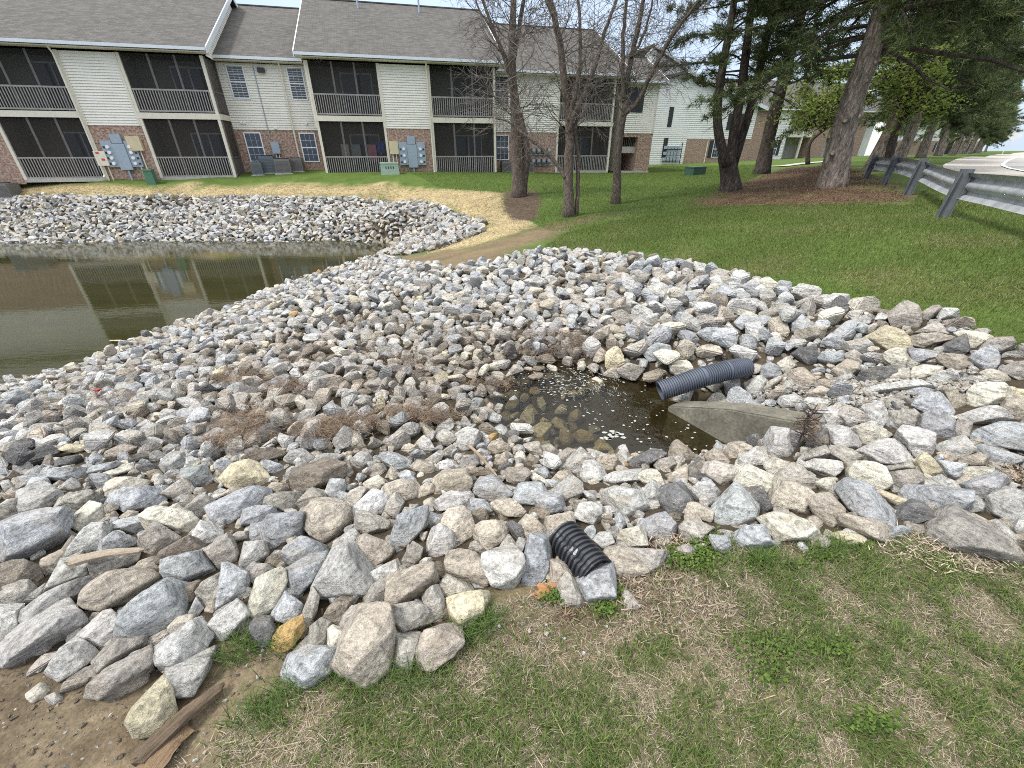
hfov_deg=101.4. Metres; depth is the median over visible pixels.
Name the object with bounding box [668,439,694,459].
rock
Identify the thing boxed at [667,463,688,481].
rock
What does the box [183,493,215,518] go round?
rock
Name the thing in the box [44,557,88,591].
rock
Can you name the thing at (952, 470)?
rock
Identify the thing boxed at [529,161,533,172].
air conditioner
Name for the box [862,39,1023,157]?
pine tree
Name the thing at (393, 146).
utility box
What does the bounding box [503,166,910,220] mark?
pine straw mulch
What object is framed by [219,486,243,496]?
rock
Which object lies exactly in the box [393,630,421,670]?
rock
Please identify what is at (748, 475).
rock
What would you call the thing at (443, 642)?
rock
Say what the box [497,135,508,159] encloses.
window
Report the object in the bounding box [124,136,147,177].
utility box
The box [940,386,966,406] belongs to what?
rock
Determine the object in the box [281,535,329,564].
rock
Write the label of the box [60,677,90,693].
rock
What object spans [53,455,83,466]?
rock
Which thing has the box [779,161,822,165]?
footpath
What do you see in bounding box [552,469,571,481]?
rock
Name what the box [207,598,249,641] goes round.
rock
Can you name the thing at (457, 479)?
rock
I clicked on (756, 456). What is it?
rock
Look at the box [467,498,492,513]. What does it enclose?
rock
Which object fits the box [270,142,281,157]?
disconnect box
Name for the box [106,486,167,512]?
rock
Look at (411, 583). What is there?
rock
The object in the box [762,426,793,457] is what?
rock
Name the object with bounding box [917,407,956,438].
rock
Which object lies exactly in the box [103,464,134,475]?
rock
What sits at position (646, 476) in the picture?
rock
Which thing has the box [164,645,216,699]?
rock
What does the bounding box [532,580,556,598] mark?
oak leaf
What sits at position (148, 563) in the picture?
rock
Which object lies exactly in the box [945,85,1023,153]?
pine tree
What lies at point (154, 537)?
rock
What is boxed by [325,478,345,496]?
rock
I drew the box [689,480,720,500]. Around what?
rock
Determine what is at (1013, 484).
rock
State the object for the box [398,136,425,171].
meter bank
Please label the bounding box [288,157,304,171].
air conditioner
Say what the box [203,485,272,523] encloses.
rock
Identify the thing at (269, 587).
rock
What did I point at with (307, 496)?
rock
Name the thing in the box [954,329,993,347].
rock
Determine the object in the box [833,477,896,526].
rock
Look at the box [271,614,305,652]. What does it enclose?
rock
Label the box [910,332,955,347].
rock
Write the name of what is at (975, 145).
apartment block
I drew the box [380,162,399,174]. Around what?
transformer box
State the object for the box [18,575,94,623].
rock
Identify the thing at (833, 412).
rock
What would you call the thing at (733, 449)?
rock
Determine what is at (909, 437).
rock
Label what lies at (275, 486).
rock
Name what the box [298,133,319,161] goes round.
window
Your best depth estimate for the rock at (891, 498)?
2.14 m
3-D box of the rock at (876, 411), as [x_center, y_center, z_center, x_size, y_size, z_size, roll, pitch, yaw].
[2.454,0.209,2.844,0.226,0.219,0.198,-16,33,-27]
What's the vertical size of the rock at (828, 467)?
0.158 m
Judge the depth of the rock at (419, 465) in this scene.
2.79 m
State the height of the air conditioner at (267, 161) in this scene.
1.040 m
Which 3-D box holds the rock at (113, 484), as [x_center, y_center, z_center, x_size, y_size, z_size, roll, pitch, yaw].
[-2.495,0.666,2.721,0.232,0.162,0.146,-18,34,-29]
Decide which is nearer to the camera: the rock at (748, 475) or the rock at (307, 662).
the rock at (307, 662)
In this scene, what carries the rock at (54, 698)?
on the ground at (638, 401)
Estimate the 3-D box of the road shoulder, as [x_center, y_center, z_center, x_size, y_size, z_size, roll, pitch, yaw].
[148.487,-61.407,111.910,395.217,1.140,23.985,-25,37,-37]
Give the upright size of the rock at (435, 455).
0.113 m
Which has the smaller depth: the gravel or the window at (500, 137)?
the gravel
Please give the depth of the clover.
1.51 m
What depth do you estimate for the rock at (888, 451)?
2.42 m
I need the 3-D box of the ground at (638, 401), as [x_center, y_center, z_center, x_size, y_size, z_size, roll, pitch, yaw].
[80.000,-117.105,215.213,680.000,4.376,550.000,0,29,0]
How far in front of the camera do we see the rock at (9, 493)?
2.71 m
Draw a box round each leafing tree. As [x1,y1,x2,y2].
[751,58,871,164]
[828,34,977,157]
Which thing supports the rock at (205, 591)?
on the ground at (638, 401)
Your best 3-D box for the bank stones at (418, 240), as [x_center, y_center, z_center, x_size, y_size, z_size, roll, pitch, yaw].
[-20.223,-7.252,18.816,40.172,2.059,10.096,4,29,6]
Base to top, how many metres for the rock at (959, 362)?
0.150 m
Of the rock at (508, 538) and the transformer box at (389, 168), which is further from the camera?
the transformer box at (389, 168)
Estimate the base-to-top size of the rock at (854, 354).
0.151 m
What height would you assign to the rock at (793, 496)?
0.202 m
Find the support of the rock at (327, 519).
on the ground at (638, 401)
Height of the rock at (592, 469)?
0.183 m
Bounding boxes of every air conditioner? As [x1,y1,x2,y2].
[0,182,22,201]
[250,161,264,175]
[258,155,275,173]
[273,158,292,174]
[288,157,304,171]
[500,160,511,171]
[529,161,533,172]
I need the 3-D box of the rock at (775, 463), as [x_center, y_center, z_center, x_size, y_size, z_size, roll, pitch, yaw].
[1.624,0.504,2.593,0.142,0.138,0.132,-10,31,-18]
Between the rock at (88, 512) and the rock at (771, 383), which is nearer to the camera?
the rock at (88, 512)
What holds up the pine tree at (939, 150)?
on the ground at (638, 401)
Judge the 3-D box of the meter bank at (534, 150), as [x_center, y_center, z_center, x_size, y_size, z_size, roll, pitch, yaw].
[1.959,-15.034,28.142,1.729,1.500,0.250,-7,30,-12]
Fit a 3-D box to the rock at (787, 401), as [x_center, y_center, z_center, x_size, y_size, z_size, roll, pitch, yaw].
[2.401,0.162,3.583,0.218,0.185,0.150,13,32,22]
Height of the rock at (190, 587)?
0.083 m
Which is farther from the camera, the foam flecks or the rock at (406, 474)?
the foam flecks
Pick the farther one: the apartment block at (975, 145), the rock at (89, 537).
the apartment block at (975, 145)
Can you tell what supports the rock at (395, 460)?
on the ground at (638, 401)
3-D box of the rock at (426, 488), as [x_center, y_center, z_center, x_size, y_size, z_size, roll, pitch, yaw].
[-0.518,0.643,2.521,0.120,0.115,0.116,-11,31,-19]
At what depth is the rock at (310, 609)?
1.67 m
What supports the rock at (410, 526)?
on the ground at (638, 401)
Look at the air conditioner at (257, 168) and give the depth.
23.72 m
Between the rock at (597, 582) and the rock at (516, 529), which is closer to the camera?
the rock at (597, 582)
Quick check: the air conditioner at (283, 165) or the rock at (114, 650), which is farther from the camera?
the air conditioner at (283, 165)
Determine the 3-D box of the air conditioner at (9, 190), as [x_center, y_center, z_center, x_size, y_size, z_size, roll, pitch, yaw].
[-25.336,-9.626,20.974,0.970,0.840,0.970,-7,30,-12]
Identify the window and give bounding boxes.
[224,64,250,98]
[243,132,265,161]
[285,66,307,99]
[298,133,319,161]
[496,75,508,104]
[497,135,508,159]
[711,140,717,157]
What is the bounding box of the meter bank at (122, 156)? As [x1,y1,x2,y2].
[99,134,144,179]
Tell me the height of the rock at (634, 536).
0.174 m
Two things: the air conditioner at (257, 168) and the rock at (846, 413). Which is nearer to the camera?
the rock at (846, 413)
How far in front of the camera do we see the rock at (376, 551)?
1.91 m
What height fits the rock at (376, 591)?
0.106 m
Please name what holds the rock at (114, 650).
on the ground at (638, 401)
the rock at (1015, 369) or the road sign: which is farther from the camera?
the road sign
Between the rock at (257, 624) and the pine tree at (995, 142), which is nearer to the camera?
the rock at (257, 624)
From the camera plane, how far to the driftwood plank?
1.31 m
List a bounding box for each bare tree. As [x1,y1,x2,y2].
[430,0,709,217]
[439,0,576,197]
[517,0,725,203]
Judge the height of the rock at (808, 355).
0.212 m
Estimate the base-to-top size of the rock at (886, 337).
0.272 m
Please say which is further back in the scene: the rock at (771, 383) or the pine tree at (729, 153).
the pine tree at (729, 153)
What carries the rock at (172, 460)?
on the ground at (638, 401)
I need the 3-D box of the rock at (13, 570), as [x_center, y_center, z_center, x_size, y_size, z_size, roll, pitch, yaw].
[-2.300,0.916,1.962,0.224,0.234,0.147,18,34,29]
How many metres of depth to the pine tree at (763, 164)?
22.07 m
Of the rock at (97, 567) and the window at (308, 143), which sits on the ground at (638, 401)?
the rock at (97, 567)
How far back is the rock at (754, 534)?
1.92 m
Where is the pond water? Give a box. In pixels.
[0,239,390,383]
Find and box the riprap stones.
[0,245,1023,701]
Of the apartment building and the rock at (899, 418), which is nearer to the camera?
the rock at (899, 418)
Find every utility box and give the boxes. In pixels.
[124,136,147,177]
[389,141,398,161]
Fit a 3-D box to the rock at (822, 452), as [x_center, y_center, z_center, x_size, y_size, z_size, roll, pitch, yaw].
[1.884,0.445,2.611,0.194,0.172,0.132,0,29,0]
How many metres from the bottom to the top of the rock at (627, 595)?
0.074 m
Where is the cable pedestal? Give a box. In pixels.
[141,169,157,184]
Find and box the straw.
[21,182,537,253]
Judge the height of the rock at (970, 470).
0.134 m
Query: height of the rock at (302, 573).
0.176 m
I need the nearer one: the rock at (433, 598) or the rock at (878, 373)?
the rock at (433, 598)
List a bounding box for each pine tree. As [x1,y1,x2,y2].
[646,0,868,191]
[686,0,1023,188]
[700,6,872,173]
[770,0,1023,171]
[838,1,1023,157]
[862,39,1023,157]
[900,51,1022,155]
[912,40,1023,154]
[933,81,1023,153]
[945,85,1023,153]
[969,108,1023,152]
[972,79,1023,152]
[983,140,1004,151]
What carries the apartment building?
on the ground at (638, 401)
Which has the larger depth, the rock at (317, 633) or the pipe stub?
the pipe stub
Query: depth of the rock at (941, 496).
2.06 m
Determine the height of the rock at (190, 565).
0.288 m
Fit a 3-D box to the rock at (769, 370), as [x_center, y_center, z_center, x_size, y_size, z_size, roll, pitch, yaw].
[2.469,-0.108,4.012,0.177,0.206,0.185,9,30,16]
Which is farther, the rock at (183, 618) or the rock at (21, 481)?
the rock at (21, 481)
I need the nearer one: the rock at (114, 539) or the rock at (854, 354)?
the rock at (114, 539)
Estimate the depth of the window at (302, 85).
23.37 m
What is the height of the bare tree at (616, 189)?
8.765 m
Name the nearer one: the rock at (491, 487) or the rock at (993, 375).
the rock at (491, 487)
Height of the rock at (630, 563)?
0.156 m
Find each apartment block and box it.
[625,43,768,164]
[713,78,887,160]
[864,112,973,155]
[966,138,979,151]
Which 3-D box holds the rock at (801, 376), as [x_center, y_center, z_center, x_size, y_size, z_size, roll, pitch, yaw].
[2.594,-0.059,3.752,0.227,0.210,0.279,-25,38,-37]
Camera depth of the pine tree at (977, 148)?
77.75 m
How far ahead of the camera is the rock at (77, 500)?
2.50 m
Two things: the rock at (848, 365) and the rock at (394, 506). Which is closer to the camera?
the rock at (394, 506)
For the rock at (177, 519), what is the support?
on the ground at (638, 401)
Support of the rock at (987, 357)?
on the ground at (638, 401)
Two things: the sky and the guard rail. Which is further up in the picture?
the sky
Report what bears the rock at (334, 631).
on the ground at (638, 401)
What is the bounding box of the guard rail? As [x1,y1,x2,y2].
[863,155,1023,255]
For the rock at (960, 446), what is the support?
on the ground at (638, 401)
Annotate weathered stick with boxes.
[64,547,143,568]
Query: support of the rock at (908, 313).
on the ground at (638, 401)
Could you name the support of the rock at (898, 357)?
on the ground at (638, 401)
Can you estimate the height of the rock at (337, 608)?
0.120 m
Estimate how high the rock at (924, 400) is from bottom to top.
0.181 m
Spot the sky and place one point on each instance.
(1018, 144)
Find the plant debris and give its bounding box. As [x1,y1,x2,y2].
[0,306,1023,656]
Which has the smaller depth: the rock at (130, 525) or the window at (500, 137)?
the rock at (130, 525)
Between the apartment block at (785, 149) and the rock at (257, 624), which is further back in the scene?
the apartment block at (785, 149)
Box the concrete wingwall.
[662,401,821,449]
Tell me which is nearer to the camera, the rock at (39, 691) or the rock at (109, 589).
the rock at (39, 691)
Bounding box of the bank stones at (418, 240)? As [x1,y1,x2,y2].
[0,192,488,255]
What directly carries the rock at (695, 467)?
on the ground at (638, 401)
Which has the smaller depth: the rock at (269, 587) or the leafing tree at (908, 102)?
the rock at (269, 587)
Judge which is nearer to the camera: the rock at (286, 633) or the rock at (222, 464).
the rock at (286, 633)
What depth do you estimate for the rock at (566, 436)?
3.58 m
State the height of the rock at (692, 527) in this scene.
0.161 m
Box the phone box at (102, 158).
[92,151,113,180]
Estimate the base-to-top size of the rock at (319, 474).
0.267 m
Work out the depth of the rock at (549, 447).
3.23 m
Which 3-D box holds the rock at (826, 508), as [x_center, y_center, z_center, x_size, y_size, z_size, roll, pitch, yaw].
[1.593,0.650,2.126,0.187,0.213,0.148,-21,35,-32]
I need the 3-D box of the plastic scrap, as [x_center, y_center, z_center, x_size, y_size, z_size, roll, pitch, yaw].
[-4.490,-0.516,6.147,0.334,0.081,0.175,-15,32,-25]
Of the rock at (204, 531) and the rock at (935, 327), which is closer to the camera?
the rock at (204, 531)
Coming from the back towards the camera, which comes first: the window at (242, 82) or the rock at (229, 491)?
the window at (242, 82)
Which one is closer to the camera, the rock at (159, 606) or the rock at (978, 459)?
the rock at (159, 606)
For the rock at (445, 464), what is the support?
on the ground at (638, 401)
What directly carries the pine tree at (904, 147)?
on the ground at (638, 401)
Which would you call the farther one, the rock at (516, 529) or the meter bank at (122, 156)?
the meter bank at (122, 156)
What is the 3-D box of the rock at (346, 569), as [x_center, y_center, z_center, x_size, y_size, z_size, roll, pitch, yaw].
[-0.727,0.820,1.842,0.303,0.274,0.275,0,29,0]
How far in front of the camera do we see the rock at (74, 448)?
3.38 m
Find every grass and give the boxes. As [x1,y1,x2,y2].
[171,526,1023,767]
[410,164,1023,346]
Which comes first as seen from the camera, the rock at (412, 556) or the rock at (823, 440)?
the rock at (412, 556)
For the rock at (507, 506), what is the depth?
2.24 m
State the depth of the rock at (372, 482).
2.58 m
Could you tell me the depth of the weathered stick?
1.91 m
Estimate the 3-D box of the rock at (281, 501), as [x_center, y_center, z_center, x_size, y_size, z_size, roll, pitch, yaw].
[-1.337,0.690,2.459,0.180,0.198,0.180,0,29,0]
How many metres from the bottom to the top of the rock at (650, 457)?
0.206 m
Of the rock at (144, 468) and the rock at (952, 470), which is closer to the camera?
the rock at (952, 470)
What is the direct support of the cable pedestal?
on the ground at (638, 401)
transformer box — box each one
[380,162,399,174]
[684,166,706,175]
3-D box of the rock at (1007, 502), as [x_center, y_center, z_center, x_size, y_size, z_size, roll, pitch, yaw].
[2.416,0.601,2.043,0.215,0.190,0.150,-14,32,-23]
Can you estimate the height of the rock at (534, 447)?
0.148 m
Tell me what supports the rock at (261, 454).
on the ground at (638, 401)
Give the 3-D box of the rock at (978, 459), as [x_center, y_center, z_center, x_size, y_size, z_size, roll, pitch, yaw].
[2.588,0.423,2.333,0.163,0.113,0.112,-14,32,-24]
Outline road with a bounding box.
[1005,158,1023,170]
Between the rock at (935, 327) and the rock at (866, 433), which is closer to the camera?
the rock at (866, 433)
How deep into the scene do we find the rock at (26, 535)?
2.11 m
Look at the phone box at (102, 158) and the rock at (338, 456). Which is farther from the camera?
the phone box at (102, 158)
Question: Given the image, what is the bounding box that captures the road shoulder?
[943,152,1023,176]
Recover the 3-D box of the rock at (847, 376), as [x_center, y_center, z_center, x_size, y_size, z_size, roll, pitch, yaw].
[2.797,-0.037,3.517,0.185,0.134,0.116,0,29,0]
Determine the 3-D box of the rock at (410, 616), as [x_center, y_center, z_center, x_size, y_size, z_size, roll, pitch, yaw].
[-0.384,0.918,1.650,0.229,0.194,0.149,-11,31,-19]
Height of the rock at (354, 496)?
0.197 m
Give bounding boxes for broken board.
[134,724,194,767]
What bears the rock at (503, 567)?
on the ground at (638, 401)
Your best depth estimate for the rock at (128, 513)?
2.37 m
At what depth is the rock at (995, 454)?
2.28 m
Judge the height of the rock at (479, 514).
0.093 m
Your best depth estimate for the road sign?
60.09 m
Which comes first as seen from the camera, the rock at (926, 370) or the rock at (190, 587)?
the rock at (190, 587)
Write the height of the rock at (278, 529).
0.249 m
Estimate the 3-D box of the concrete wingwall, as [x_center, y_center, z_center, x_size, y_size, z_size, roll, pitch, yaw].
[1.808,0.428,3.524,0.210,0.934,1.113,-17,33,-28]
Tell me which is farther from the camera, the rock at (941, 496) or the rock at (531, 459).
the rock at (531, 459)
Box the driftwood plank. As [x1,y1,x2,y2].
[130,682,223,766]
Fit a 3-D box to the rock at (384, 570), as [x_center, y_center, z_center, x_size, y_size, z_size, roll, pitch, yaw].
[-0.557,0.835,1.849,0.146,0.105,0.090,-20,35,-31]
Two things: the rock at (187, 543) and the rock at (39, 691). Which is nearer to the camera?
the rock at (39, 691)
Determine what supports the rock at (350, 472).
on the ground at (638, 401)
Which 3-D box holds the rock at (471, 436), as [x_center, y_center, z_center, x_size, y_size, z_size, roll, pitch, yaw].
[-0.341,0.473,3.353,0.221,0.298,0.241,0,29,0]
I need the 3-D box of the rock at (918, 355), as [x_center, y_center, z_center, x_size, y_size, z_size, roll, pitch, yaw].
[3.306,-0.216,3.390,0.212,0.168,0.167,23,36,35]
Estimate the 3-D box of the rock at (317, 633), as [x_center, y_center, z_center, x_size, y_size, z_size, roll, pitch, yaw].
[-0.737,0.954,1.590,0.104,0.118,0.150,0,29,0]
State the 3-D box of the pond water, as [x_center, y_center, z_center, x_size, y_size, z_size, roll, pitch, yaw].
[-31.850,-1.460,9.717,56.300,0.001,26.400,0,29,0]
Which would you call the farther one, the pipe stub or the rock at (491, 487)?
the rock at (491, 487)
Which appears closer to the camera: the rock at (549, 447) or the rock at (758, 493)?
the rock at (758, 493)
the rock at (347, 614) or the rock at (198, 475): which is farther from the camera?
the rock at (198, 475)
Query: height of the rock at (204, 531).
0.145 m
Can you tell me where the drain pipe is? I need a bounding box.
[656,358,754,400]
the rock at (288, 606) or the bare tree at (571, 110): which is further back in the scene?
the bare tree at (571, 110)
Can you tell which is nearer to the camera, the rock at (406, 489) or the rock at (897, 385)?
the rock at (406, 489)
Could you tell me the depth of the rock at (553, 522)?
2.09 m
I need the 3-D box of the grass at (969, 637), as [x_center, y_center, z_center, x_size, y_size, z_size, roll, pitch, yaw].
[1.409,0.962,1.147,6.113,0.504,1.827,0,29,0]
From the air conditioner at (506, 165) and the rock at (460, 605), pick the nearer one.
the rock at (460, 605)
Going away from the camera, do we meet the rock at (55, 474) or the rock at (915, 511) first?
the rock at (915, 511)
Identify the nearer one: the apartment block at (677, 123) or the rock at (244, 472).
the rock at (244, 472)
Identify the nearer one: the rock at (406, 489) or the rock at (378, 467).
the rock at (406, 489)
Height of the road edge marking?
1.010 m
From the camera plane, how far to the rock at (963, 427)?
2.54 m
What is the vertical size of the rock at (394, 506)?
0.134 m
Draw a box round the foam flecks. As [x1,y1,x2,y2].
[505,366,717,452]
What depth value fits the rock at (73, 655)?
1.51 m
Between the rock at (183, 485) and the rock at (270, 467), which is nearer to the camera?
the rock at (183, 485)
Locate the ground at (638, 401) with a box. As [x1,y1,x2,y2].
[0,151,1023,767]
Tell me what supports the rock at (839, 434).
on the ground at (638, 401)
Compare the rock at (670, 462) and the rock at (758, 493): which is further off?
the rock at (670, 462)
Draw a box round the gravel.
[0,368,1023,767]
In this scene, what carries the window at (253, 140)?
in the apartment building
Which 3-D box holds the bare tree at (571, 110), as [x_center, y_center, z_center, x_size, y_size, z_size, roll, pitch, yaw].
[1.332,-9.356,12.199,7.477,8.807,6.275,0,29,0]
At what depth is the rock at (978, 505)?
2.06 m
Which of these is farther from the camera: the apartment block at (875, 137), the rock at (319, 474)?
the apartment block at (875, 137)
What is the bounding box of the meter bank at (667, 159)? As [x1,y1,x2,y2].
[662,143,682,163]
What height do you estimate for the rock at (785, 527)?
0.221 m
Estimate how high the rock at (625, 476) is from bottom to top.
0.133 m
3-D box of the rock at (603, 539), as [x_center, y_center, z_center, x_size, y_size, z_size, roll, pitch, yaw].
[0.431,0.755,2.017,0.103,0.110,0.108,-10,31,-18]
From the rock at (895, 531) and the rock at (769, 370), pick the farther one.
the rock at (769, 370)
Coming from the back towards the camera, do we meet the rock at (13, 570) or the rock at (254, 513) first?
the rock at (254, 513)
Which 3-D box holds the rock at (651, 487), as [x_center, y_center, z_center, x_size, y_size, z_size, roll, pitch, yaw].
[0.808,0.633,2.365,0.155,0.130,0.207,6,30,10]
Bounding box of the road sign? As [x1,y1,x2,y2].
[1002,131,1022,153]
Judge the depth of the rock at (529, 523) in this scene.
2.06 m
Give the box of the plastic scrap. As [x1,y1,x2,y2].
[192,345,218,352]
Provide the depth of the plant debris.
3.31 m
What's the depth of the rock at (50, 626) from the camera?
1.61 m
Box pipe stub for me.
[549,521,611,577]
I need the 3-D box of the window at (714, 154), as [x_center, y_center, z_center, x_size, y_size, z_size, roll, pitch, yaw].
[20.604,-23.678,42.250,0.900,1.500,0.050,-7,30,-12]
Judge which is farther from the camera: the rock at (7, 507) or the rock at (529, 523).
the rock at (7, 507)
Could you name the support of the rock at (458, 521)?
on the ground at (638, 401)
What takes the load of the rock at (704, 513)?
on the ground at (638, 401)
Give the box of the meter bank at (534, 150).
[531,148,553,165]
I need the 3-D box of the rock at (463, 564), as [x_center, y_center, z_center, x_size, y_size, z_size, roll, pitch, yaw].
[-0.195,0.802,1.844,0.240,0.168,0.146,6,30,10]
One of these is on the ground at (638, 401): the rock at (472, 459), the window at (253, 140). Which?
the rock at (472, 459)
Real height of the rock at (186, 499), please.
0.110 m
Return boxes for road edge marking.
[1001,156,1023,170]
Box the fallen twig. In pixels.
[467,443,496,475]
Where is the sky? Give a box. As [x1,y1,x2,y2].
[235,0,1023,150]
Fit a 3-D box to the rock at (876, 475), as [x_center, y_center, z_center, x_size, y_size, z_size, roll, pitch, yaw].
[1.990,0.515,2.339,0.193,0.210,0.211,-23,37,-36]
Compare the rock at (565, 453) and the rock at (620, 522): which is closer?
the rock at (620, 522)
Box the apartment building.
[0,0,669,183]
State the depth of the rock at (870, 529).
1.94 m
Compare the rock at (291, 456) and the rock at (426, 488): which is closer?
the rock at (426, 488)
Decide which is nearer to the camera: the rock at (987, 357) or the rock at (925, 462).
the rock at (925, 462)
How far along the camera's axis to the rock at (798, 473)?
2.35 m
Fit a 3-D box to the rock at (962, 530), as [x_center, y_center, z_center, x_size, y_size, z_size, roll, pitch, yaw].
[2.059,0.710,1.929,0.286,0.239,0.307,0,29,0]
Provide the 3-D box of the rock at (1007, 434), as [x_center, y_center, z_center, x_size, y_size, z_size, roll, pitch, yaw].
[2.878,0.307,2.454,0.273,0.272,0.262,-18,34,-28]
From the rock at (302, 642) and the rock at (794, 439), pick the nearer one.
the rock at (302, 642)
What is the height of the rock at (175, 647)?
0.188 m
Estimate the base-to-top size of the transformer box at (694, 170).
0.680 m
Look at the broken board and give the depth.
1.26 m
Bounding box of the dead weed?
[793,404,828,455]
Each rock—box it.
[0,479,13,492]
[0,498,17,520]
[0,505,75,562]
[0,558,43,587]
[0,579,37,604]
[0,597,89,667]
[0,603,24,638]
[1,487,17,499]
[14,473,43,488]
[15,480,64,512]
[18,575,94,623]
[25,682,50,703]
[26,476,50,485]
[39,549,65,574]
[42,467,86,481]
[43,636,98,682]
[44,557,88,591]
[44,691,62,704]
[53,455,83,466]
[54,489,104,510]
[57,443,84,453]
[57,477,80,490]
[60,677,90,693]
[65,522,114,556]
[71,500,105,531]
[76,608,116,649]
[77,567,161,611]
[83,644,154,700]
[85,461,123,473]
[85,476,95,487]
[85,547,140,577]
[88,473,110,488]
[89,611,99,620]
[90,635,148,673]
[96,530,137,550]
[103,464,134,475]
[103,476,150,493]
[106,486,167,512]
[112,515,143,533]
[112,577,190,637]
[119,510,139,518]
[123,674,177,739]
[134,556,157,568]
[136,463,159,472]
[136,522,181,553]
[137,505,199,532]
[153,616,215,671]
[154,535,206,564]
[159,451,185,473]
[159,477,194,499]
[159,549,215,580]
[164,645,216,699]
[167,613,196,628]
[177,493,195,506]
[180,463,213,487]
[183,456,200,467]
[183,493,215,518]
[185,579,201,602]
[188,596,203,616]
[191,520,223,543]
[194,572,219,608]
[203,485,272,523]
[203,532,239,569]
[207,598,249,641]
[213,458,232,471]
[215,562,250,610]
[217,458,270,488]
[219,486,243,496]
[233,531,248,541]
[238,540,269,568]
[239,505,278,525]
[241,447,287,461]
[247,566,287,618]
[248,615,276,648]
[249,521,261,540]
[249,563,274,583]
[259,460,283,473]
[260,511,305,549]
[262,491,301,511]
[264,552,282,567]
[267,482,290,492]
[270,591,303,622]
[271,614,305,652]
[280,643,335,688]
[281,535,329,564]
[282,635,307,663]
[285,448,314,463]
[285,551,328,595]
[288,457,347,492]
[295,487,327,507]
[301,497,352,543]
[301,586,319,621]
[308,617,332,644]
[310,453,344,461]
[310,541,375,599]
[323,596,356,625]
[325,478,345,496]
[327,624,341,646]
[331,527,359,547]
[331,601,396,689]
[338,604,356,628]
[344,486,369,508]
[346,463,353,476]
[350,451,372,467]
[352,488,387,521]
[353,510,390,533]
[355,533,394,566]
[362,475,384,488]
[362,578,384,601]
[369,463,386,473]
[370,558,400,580]
[377,451,412,468]
[381,478,420,500]
[381,491,404,517]
[384,560,440,604]
[385,465,398,477]
[390,504,429,551]
[391,601,434,631]
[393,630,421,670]
[397,470,416,481]
[400,541,423,566]
[410,459,434,473]
[414,622,464,671]
[418,482,434,496]
[421,584,445,623]
[424,452,442,461]
[426,523,457,556]
[427,512,442,527]
[432,468,472,493]
[433,490,474,511]
[437,459,457,469]
[439,571,471,597]
[441,505,474,545]
[443,548,488,586]
[445,589,490,625]
[454,426,482,450]
[459,454,480,466]
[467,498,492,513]
[468,539,486,552]
[469,467,492,476]
[471,508,488,522]
[473,474,513,500]
[473,519,509,549]
[480,542,525,589]
[487,440,510,454]
[490,497,526,517]
[493,451,509,464]
[500,534,515,545]
[505,467,531,483]
[506,520,524,539]
[512,481,546,505]
[518,513,547,537]
[521,532,552,585]
[523,441,542,455]
[525,453,539,465]
[532,491,565,514]
[541,443,559,454]
[543,512,575,531]
[547,558,573,582]
[551,417,567,429]
[551,474,583,500]
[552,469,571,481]
[556,571,585,608]
[557,447,575,459]
[559,427,573,444]
[563,447,595,471]
[572,429,598,443]
[573,560,616,603]
[574,501,602,524]
[579,459,606,481]
[592,531,614,549]
[596,454,621,469]
[599,485,649,516]
[603,468,643,483]
[603,543,649,577]
[611,511,625,532]
[616,525,648,547]
[620,589,641,610]
[626,547,669,572]
[627,448,666,467]
[638,468,664,484]
[639,511,677,539]
[643,479,661,501]
[653,456,676,469]
[658,481,693,516]
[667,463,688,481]
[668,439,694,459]
[677,518,714,543]
[682,502,713,522]
[688,460,703,480]
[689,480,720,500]
[700,460,737,485]
[703,448,729,462]
[711,482,759,525]
[724,441,752,457]
[732,463,773,493]
[733,524,772,549]
[737,446,768,465]
[742,375,767,395]
[744,485,772,510]
[745,433,763,445]
[756,511,820,541]
[759,362,781,378]
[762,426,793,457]
[762,456,788,471]
[763,375,784,390]
[768,475,814,514]
[776,356,796,373]
[776,394,803,407]
[776,462,817,488]
[786,367,816,388]
[789,433,805,448]
[790,346,820,365]
[796,445,830,460]
[800,458,843,476]
[805,428,829,447]
[808,491,845,527]
[815,477,839,498]
[817,350,844,364]
[817,405,843,423]
[821,423,862,448]
[827,445,863,461]
[830,358,861,376]
[832,531,866,546]
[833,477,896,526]
[835,372,854,381]
[836,513,891,542]
[838,406,868,423]
[842,338,874,353]
[844,349,861,363]
[845,460,893,489]
[850,423,892,443]
[855,365,897,381]
[855,438,913,463]
[860,379,936,393]
[861,400,888,426]
[863,325,912,349]
[877,490,907,504]
[882,347,909,367]
[882,459,915,470]
[887,300,922,327]
[887,408,920,427]
[889,525,911,539]
[890,367,910,378]
[890,469,924,488]
[893,424,936,455]
[893,498,934,523]
[898,484,975,509]
[906,387,936,396]
[907,348,938,362]
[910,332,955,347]
[910,364,944,378]
[911,390,954,414]
[912,452,942,475]
[913,323,949,334]
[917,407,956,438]
[922,305,942,320]
[923,504,1023,565]
[926,474,959,487]
[935,353,973,370]
[935,435,977,458]
[937,460,967,479]
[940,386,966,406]
[942,333,970,354]
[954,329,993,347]
[955,405,1013,424]
[955,420,972,437]
[958,452,989,465]
[959,470,1012,498]
[963,466,995,476]
[965,382,1017,406]
[967,345,1000,369]
[967,495,985,512]
[969,421,1023,451]
[972,513,994,527]
[974,444,1023,467]
[978,336,1016,354]
[979,368,1010,381]
[985,486,1023,521]
[988,519,1016,542]
[1000,361,1023,377]
[1000,396,1023,419]
[1009,482,1019,487]
[1009,518,1023,534]
[1014,389,1023,396]
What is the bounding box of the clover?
[534,525,935,747]
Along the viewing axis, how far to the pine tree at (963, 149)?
55.90 m
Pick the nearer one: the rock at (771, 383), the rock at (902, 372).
the rock at (902, 372)
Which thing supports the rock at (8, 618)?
on the ground at (638, 401)
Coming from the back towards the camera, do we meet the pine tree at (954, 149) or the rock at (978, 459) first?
the pine tree at (954, 149)

